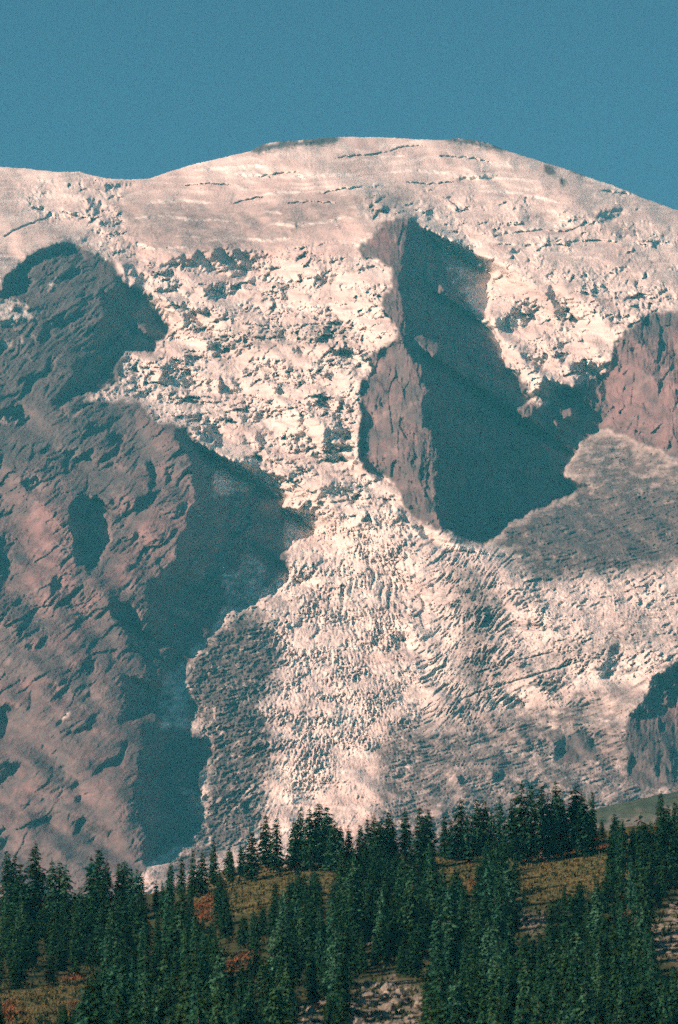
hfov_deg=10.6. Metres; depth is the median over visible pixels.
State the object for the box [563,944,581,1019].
fir tree
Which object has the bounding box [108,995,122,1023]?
fir tree
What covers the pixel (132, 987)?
fir tree
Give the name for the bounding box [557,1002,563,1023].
fir tree
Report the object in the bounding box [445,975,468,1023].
hemlock tree
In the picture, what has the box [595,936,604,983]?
hemlock tree
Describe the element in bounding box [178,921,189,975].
fir tree
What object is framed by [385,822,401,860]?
fir tree
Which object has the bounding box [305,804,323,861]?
fir tree
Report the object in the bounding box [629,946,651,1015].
fir tree
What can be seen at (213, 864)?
fir tree
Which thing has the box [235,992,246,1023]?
fir tree
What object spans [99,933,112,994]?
fir tree
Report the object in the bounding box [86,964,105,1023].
fir tree
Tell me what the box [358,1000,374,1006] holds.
boulder
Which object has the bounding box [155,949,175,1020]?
hemlock tree
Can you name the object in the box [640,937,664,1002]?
fir tree
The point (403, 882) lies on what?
fir tree
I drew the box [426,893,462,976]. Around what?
hemlock tree
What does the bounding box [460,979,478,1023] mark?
hemlock tree
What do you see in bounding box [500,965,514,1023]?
fir tree
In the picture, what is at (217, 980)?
fir tree
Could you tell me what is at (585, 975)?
fir tree
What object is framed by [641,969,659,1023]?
fir tree
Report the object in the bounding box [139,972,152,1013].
fir tree
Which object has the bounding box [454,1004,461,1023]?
fir tree
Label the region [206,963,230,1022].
hemlock tree
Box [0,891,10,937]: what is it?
hemlock tree
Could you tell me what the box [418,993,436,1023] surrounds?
hemlock tree
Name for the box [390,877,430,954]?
hemlock tree
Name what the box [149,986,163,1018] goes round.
fir tree
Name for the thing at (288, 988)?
hemlock tree
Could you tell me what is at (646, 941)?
fir tree
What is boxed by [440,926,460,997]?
fir tree
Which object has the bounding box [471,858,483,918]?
fir tree
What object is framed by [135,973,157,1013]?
hemlock tree
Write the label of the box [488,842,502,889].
fir tree
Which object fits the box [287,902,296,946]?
fir tree
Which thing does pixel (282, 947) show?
hemlock tree
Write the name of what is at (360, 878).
hemlock tree
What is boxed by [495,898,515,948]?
fir tree
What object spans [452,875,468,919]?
fir tree
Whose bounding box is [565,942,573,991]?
fir tree
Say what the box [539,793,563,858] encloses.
fir tree
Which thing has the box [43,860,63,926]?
fir tree
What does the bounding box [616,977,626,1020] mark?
fir tree
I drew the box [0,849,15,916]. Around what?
fir tree
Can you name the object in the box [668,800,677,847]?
fir tree
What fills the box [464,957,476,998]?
fir tree
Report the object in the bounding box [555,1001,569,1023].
hemlock tree
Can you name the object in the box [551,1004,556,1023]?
fir tree
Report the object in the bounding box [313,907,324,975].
fir tree
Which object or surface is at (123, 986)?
fir tree
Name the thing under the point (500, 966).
hemlock tree
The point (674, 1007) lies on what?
fir tree
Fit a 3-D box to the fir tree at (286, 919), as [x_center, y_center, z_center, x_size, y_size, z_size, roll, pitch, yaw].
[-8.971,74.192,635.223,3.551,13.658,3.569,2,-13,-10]
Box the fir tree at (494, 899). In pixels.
[490,886,499,933]
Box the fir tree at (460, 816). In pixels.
[450,799,469,855]
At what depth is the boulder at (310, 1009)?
578.71 m
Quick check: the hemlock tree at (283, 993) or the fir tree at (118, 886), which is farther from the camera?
the fir tree at (118, 886)
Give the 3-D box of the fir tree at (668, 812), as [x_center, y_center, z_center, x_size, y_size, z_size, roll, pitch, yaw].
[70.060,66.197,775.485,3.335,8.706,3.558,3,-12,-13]
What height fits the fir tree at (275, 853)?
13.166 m
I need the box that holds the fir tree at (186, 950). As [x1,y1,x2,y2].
[178,933,193,1009]
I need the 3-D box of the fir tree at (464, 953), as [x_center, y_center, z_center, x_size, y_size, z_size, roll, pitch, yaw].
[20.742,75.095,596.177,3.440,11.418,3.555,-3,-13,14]
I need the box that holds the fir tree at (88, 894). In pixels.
[81,856,94,911]
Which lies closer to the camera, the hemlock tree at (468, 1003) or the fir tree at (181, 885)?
the hemlock tree at (468, 1003)
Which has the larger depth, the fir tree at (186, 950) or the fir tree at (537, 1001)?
the fir tree at (186, 950)
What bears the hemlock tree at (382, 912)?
on the ground at (232, 949)
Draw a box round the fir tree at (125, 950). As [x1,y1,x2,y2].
[122,940,129,978]
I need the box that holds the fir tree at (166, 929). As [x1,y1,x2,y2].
[161,900,171,957]
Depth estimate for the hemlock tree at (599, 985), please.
560.06 m
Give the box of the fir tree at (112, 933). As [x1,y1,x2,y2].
[102,911,118,955]
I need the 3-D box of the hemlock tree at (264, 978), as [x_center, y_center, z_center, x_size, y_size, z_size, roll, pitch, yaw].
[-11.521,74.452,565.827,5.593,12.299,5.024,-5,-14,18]
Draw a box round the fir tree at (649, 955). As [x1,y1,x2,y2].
[647,950,657,1004]
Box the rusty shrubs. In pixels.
[1,826,656,1021]
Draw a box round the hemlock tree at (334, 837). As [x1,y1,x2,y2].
[319,821,348,872]
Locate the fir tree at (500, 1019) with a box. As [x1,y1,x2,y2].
[489,980,505,1023]
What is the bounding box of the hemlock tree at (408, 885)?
[402,866,419,922]
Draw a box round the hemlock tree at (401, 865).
[394,856,409,900]
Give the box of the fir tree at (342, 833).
[338,827,345,857]
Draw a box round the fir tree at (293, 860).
[284,820,302,870]
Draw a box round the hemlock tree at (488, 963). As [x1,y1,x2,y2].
[476,920,494,993]
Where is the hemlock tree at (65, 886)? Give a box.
[56,866,76,922]
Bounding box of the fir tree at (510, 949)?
[503,915,518,965]
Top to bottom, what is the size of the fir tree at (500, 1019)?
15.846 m
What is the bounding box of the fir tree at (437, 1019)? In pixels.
[433,1000,441,1023]
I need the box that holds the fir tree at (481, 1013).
[476,988,488,1023]
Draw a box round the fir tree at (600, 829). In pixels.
[597,820,606,838]
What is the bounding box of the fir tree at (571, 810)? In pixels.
[564,785,597,846]
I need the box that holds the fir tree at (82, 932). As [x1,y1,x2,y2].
[69,892,90,959]
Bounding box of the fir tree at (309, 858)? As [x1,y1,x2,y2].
[297,807,318,871]
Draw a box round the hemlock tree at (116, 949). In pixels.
[98,935,129,983]
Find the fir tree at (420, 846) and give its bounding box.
[409,805,434,865]
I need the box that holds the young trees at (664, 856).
[0,811,677,1023]
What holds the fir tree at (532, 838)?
on the ground at (232, 949)
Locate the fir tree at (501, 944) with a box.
[489,943,507,992]
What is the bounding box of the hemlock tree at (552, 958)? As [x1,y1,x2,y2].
[546,944,559,986]
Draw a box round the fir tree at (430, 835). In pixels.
[421,810,438,853]
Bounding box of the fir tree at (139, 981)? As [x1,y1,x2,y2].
[136,971,142,1008]
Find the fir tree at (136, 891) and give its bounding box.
[127,869,141,917]
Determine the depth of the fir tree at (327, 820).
779.23 m
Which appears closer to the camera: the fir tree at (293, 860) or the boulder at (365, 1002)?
the boulder at (365, 1002)
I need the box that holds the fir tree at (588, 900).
[581,892,595,930]
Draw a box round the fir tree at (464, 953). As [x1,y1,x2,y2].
[458,939,468,999]
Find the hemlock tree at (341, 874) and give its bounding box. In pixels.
[328,856,348,907]
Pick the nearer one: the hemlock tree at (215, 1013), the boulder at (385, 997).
the hemlock tree at (215, 1013)
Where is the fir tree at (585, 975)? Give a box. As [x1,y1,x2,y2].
[579,942,591,1002]
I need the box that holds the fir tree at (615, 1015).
[612,1009,618,1023]
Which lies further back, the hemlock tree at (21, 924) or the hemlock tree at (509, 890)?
the hemlock tree at (509, 890)
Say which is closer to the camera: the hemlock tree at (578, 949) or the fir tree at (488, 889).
the hemlock tree at (578, 949)
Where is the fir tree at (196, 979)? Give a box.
[186,968,204,1023]
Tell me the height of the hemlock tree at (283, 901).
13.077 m
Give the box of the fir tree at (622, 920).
[614,908,629,948]
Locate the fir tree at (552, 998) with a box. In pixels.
[545,982,558,1023]
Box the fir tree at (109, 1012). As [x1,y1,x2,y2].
[107,1005,113,1023]
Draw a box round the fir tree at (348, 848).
[342,826,354,868]
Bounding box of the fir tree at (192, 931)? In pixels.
[187,916,200,974]
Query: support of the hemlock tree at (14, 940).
on the ground at (232, 949)
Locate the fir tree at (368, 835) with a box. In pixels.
[362,818,373,861]
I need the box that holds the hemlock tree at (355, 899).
[336,864,366,937]
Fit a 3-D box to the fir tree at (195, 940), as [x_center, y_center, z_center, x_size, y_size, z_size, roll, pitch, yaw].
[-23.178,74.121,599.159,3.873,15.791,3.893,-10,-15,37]
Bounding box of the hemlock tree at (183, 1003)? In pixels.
[170,968,192,1023]
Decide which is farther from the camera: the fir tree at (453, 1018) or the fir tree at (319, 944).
the fir tree at (319, 944)
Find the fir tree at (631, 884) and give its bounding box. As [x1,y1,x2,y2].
[625,855,635,913]
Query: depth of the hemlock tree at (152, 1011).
432.53 m
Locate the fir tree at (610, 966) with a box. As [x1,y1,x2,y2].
[604,944,619,997]
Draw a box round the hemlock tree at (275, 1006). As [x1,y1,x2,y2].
[263,971,284,1023]
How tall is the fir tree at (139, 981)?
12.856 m
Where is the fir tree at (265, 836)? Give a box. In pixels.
[253,816,272,867]
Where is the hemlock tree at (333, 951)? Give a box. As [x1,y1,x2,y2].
[320,928,349,1006]
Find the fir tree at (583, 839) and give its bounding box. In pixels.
[568,795,594,857]
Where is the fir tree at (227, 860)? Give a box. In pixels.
[220,847,234,875]
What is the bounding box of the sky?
[0,0,677,209]
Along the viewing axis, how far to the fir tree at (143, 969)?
561.41 m
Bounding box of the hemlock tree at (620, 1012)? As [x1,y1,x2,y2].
[612,991,631,1023]
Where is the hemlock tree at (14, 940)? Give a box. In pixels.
[5,919,25,977]
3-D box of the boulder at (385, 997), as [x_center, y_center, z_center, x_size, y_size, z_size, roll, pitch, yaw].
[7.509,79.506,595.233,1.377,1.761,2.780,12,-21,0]
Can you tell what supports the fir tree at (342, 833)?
on the ground at (232, 949)
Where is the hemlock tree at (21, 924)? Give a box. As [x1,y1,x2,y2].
[14,905,29,951]
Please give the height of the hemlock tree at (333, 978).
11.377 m
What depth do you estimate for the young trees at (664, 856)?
659.74 m
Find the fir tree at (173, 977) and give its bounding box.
[168,947,178,1016]
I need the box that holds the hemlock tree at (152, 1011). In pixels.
[142,995,163,1023]
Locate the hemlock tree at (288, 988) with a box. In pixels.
[276,963,293,1020]
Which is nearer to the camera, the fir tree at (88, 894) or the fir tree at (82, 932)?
the fir tree at (82, 932)
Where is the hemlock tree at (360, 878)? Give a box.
[342,861,365,926]
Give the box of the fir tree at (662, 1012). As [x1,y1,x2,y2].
[657,989,669,1022]
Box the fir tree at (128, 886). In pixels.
[123,867,134,911]
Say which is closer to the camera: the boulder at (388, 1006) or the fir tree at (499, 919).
the boulder at (388, 1006)
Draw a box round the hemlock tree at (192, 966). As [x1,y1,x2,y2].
[174,947,206,1023]
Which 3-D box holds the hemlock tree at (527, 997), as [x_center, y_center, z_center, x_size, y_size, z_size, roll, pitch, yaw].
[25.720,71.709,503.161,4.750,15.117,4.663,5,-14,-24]
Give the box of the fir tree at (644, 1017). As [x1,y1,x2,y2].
[629,972,655,1023]
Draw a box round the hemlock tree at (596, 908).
[585,887,611,943]
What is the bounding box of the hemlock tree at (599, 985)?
[591,961,607,1015]
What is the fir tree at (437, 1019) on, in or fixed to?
on the ground at (232, 949)
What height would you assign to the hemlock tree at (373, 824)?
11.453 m
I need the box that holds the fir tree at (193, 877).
[185,851,199,898]
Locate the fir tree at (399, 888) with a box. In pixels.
[390,870,406,942]
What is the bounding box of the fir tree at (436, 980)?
[431,967,446,1012]
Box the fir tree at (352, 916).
[343,883,356,939]
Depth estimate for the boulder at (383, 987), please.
608.19 m
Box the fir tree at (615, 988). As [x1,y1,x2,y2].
[605,938,628,1022]
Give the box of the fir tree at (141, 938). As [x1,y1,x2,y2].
[137,919,148,956]
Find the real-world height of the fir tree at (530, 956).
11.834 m
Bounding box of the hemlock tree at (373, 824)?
[370,815,380,852]
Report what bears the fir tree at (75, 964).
on the ground at (232, 949)
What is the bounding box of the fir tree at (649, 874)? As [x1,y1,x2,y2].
[644,854,656,907]
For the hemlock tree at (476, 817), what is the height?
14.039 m
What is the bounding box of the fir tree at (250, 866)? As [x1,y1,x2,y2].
[239,832,262,881]
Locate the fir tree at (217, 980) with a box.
[210,974,224,1022]
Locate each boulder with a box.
[306,1006,316,1013]
[315,1000,325,1005]
[350,1016,365,1023]
[354,1009,369,1017]
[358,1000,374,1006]
[360,991,374,998]
[371,1015,380,1019]
[380,983,396,990]
[380,993,388,1000]
[380,1012,389,1018]
[381,1003,395,1010]
[388,998,403,1005]
[390,992,400,998]
[391,1020,405,1023]
[396,988,408,995]
[413,994,423,999]
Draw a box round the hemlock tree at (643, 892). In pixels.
[631,864,658,936]
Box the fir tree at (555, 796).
[549,781,570,847]
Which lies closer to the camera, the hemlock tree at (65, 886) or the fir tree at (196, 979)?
the fir tree at (196, 979)
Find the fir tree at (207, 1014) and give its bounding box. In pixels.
[199,985,214,1023]
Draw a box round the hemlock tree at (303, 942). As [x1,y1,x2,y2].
[294,901,313,968]
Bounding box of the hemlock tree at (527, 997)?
[513,979,532,1023]
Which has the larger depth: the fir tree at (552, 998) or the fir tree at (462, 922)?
the fir tree at (462, 922)
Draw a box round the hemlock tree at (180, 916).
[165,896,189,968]
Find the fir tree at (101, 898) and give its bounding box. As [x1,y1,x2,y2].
[95,884,106,928]
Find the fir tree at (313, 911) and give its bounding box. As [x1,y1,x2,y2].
[305,883,325,937]
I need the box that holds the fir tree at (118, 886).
[111,864,125,910]
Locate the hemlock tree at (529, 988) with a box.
[516,957,536,1014]
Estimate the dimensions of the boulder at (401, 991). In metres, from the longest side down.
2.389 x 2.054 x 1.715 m
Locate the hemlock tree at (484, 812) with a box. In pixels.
[470,801,492,851]
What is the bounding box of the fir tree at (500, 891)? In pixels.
[492,856,507,917]
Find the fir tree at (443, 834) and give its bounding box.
[437,816,450,859]
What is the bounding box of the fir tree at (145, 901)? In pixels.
[138,871,149,910]
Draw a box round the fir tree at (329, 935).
[321,900,336,979]
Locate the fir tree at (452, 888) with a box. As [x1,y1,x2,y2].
[447,877,456,927]
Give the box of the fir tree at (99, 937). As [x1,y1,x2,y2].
[90,906,105,961]
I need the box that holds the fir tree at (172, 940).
[165,911,180,976]
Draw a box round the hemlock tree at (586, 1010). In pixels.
[569,980,601,1023]
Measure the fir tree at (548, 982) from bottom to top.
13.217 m
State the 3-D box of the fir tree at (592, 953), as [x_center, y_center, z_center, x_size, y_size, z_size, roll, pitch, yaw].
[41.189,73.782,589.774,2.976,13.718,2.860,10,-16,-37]
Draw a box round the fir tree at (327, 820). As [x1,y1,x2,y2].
[315,807,340,865]
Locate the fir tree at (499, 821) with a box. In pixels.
[488,797,506,846]
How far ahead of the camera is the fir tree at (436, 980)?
530.57 m
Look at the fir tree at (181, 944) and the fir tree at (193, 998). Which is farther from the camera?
the fir tree at (181, 944)
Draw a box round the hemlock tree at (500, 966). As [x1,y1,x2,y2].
[486,943,508,1021]
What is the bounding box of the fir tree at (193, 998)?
[188,981,200,1023]
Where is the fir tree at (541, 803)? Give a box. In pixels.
[533,786,550,853]
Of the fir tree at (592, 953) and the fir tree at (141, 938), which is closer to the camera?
the fir tree at (592, 953)
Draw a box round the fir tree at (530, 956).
[524,940,541,999]
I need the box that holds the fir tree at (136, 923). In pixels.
[129,893,150,960]
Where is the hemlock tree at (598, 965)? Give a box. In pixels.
[590,943,604,1003]
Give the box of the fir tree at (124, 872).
[113,862,129,905]
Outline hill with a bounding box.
[567,792,677,833]
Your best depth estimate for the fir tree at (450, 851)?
781.51 m
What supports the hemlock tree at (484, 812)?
on the ground at (232, 949)
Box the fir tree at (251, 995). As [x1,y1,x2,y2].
[245,974,256,1023]
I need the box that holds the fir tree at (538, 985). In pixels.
[531,959,544,1014]
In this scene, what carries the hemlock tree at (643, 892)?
on the ground at (232, 949)
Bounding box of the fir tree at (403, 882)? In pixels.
[400,868,406,903]
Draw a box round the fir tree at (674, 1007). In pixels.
[667,966,677,1023]
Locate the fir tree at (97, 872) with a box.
[88,850,112,914]
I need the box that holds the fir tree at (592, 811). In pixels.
[586,792,598,851]
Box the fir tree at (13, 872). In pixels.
[7,855,18,908]
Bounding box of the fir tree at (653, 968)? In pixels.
[645,961,661,1012]
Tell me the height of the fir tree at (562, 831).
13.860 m
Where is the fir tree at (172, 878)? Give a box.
[165,861,177,900]
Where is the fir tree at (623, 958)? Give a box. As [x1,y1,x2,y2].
[620,942,630,1003]
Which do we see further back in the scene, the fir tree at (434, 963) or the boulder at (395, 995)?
the boulder at (395, 995)
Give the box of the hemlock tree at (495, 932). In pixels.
[485,919,505,969]
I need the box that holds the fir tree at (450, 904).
[442,887,454,932]
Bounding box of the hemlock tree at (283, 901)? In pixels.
[272,887,287,947]
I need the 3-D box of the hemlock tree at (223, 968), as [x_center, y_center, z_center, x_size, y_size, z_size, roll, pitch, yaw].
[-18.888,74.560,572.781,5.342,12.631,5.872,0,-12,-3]
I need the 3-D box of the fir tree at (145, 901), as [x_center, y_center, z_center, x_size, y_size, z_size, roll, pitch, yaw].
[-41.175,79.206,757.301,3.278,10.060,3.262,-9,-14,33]
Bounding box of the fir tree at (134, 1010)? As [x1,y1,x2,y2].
[127,989,145,1023]
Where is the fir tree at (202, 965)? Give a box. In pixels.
[197,935,212,988]
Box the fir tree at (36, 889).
[24,841,49,915]
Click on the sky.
(113, 89)
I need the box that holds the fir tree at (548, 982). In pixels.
[541,966,559,1012]
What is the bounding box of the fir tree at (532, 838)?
[519,785,542,862]
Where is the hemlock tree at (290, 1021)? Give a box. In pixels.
[283,1009,294,1023]
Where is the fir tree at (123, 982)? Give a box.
[109,969,130,1022]
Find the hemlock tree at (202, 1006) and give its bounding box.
[198,988,208,1022]
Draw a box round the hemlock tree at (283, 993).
[268,974,286,1023]
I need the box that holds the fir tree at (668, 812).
[665,805,671,833]
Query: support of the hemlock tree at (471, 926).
on the ground at (232, 949)
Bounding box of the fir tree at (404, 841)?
[398,809,413,859]
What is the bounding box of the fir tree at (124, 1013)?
[107,983,129,1023]
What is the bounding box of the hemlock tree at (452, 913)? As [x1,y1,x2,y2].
[441,892,457,928]
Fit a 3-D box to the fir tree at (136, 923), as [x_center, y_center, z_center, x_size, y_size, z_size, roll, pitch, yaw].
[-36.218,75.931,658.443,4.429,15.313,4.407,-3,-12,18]
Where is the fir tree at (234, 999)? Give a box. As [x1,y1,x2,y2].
[229,998,242,1023]
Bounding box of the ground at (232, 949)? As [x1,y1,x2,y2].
[0,825,677,1023]
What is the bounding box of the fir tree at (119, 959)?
[114,944,129,988]
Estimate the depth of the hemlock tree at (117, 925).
664.75 m
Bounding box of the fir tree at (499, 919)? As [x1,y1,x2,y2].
[491,895,513,953]
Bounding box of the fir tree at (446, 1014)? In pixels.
[431,974,451,1023]
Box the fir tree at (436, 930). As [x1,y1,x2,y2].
[426,902,445,970]
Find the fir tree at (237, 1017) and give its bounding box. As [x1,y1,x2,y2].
[232,1003,240,1023]
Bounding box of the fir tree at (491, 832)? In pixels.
[487,809,499,852]
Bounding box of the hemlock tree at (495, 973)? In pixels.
[482,956,506,1023]
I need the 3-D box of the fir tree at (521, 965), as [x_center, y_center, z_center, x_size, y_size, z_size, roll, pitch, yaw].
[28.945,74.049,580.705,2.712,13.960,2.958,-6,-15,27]
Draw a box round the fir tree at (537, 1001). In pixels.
[533,995,546,1023]
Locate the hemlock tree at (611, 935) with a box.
[606,924,622,962]
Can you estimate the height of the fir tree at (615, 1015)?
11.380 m
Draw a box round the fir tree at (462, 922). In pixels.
[453,900,470,964]
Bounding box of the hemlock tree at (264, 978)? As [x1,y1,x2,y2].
[253,954,273,1016]
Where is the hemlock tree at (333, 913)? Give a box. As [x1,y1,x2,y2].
[324,897,338,949]
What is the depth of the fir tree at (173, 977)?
573.53 m
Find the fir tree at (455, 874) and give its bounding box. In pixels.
[450,862,464,898]
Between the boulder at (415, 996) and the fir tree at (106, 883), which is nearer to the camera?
the boulder at (415, 996)
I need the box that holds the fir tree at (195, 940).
[189,920,206,972]
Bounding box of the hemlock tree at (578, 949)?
[561,932,592,982]
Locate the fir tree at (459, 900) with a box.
[456,882,465,941]
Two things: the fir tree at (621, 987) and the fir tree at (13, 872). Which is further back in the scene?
the fir tree at (13, 872)
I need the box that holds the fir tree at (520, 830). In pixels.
[505,779,533,864]
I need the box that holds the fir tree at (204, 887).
[191,852,211,895]
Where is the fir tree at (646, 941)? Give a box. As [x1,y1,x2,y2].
[641,926,650,970]
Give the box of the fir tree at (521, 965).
[513,937,524,1007]
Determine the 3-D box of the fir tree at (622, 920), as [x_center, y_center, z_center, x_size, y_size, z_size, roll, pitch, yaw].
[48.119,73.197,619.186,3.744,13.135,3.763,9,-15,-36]
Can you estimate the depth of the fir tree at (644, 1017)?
523.05 m
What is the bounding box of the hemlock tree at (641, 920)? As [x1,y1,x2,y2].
[632,906,650,963]
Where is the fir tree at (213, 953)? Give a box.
[209,926,219,990]
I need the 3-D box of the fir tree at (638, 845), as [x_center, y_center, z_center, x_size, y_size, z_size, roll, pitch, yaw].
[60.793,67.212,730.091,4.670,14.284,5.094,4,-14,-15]
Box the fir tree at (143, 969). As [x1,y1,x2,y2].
[135,942,154,1005]
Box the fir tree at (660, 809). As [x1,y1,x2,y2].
[653,791,666,842]
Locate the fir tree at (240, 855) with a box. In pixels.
[236,843,245,875]
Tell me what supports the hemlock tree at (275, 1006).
on the ground at (232, 949)
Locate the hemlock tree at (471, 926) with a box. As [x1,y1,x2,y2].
[462,903,477,943]
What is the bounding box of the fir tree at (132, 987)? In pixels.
[127,960,136,1010]
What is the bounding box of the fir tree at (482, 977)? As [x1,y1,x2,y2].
[470,953,489,1022]
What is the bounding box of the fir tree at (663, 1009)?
[655,985,671,1023]
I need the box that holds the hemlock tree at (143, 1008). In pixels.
[134,996,150,1023]
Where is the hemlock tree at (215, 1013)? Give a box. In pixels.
[209,983,224,1023]
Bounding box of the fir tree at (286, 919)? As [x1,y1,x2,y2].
[278,902,294,963]
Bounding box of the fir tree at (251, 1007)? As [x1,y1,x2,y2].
[242,980,256,1023]
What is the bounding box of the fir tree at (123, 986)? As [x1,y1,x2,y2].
[116,968,131,1013]
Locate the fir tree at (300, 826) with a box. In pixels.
[287,807,306,863]
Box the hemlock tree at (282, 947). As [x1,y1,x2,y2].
[268,920,302,1005]
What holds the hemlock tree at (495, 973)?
on the ground at (232, 949)
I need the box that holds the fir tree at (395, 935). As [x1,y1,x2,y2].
[384,890,408,960]
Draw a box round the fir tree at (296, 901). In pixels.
[292,870,302,936]
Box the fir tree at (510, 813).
[499,799,519,854]
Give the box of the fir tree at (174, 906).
[169,903,179,927]
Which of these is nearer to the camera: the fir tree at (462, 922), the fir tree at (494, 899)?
the fir tree at (462, 922)
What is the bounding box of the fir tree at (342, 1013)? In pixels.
[335,989,349,1023]
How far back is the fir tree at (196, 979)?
504.83 m
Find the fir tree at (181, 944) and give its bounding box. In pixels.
[178,922,187,970]
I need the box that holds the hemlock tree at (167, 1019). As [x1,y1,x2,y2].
[165,1015,173,1023]
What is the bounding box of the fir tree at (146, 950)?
[139,936,151,976]
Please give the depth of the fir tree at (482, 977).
545.44 m
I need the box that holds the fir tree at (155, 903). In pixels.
[151,881,159,911]
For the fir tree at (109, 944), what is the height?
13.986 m
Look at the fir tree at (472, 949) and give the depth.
584.58 m
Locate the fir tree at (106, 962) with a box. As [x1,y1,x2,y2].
[99,944,111,1001]
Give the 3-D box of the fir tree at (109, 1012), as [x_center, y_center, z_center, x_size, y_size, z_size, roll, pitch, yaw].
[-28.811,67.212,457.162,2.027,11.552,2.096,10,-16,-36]
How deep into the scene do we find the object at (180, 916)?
643.29 m
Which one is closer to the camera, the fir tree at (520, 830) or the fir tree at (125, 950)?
the fir tree at (125, 950)
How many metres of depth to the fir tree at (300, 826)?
788.25 m
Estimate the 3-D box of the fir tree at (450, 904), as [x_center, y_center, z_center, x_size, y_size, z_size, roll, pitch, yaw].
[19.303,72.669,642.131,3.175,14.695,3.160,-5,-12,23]
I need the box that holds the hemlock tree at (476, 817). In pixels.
[468,800,487,854]
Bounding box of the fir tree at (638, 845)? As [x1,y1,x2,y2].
[632,815,652,872]
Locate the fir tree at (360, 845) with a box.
[354,825,369,869]
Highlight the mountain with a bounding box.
[0,137,677,900]
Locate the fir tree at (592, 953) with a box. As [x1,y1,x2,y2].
[587,930,597,993]
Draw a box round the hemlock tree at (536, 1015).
[530,997,547,1023]
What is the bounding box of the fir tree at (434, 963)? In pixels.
[426,938,443,991]
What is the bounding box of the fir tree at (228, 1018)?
[224,993,232,1023]
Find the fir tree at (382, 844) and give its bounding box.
[372,819,394,868]
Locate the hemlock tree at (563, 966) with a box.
[553,945,570,1015]
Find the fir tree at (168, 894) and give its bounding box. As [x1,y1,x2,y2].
[161,871,174,931]
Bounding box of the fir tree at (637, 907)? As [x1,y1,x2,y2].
[629,886,644,939]
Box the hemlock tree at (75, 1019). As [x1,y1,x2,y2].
[73,1003,82,1023]
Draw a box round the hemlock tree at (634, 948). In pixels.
[625,915,644,984]
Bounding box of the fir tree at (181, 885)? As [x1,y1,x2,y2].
[175,859,188,895]
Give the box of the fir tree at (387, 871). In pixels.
[378,855,394,903]
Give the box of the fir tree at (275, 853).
[265,818,285,872]
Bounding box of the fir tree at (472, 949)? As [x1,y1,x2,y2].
[461,940,478,996]
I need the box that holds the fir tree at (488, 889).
[475,854,496,925]
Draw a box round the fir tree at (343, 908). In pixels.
[335,891,348,935]
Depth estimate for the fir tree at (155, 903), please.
758.39 m
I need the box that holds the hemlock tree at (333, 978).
[325,954,341,1012]
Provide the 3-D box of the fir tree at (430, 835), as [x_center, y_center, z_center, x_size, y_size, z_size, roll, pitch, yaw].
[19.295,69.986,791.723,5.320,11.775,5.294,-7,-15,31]
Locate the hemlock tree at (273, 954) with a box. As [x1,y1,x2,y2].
[261,930,279,998]
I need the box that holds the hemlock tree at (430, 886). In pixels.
[421,871,442,940]
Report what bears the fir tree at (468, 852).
on the ground at (232, 949)
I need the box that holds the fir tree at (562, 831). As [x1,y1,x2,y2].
[551,797,572,857]
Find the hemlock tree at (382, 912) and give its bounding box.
[371,890,388,952]
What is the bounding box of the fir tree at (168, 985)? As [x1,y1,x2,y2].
[161,973,174,1023]
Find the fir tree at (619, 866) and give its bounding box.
[611,826,627,891]
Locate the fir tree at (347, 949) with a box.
[336,915,358,983]
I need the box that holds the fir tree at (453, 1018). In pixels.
[446,987,458,1023]
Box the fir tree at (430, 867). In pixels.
[421,842,438,904]
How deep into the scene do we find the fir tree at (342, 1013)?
495.52 m
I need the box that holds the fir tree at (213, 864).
[207,840,219,886]
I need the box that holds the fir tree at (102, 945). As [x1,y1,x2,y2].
[100,936,112,978]
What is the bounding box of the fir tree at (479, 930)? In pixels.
[472,906,489,966]
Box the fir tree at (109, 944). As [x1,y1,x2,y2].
[97,934,113,982]
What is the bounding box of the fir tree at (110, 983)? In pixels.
[100,958,119,1022]
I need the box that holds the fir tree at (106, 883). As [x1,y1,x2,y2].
[97,859,113,920]
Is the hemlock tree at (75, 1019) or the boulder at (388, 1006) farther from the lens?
the boulder at (388, 1006)
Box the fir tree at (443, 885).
[437,864,447,911]
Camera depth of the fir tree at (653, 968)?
539.68 m
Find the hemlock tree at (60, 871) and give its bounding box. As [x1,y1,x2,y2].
[52,862,68,903]
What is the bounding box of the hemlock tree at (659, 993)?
[652,975,669,1021]
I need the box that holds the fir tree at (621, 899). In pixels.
[613,874,628,928]
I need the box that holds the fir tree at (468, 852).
[457,812,478,862]
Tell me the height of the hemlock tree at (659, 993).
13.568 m
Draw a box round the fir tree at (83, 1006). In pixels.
[74,985,95,1023]
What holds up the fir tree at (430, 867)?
on the ground at (232, 949)
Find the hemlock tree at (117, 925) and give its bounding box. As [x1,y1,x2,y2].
[98,901,123,962]
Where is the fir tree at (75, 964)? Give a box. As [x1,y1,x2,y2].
[68,907,82,975]
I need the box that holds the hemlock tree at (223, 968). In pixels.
[210,950,233,997]
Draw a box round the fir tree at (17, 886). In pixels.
[9,862,36,923]
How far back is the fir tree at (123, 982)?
509.22 m
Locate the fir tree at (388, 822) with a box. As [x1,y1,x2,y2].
[383,813,398,866]
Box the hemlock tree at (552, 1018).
[547,1014,558,1023]
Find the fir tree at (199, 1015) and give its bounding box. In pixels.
[193,987,206,1023]
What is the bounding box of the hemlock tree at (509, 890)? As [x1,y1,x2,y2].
[501,858,527,925]
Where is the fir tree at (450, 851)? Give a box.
[441,820,461,860]
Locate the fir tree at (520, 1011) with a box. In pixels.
[513,992,527,1023]

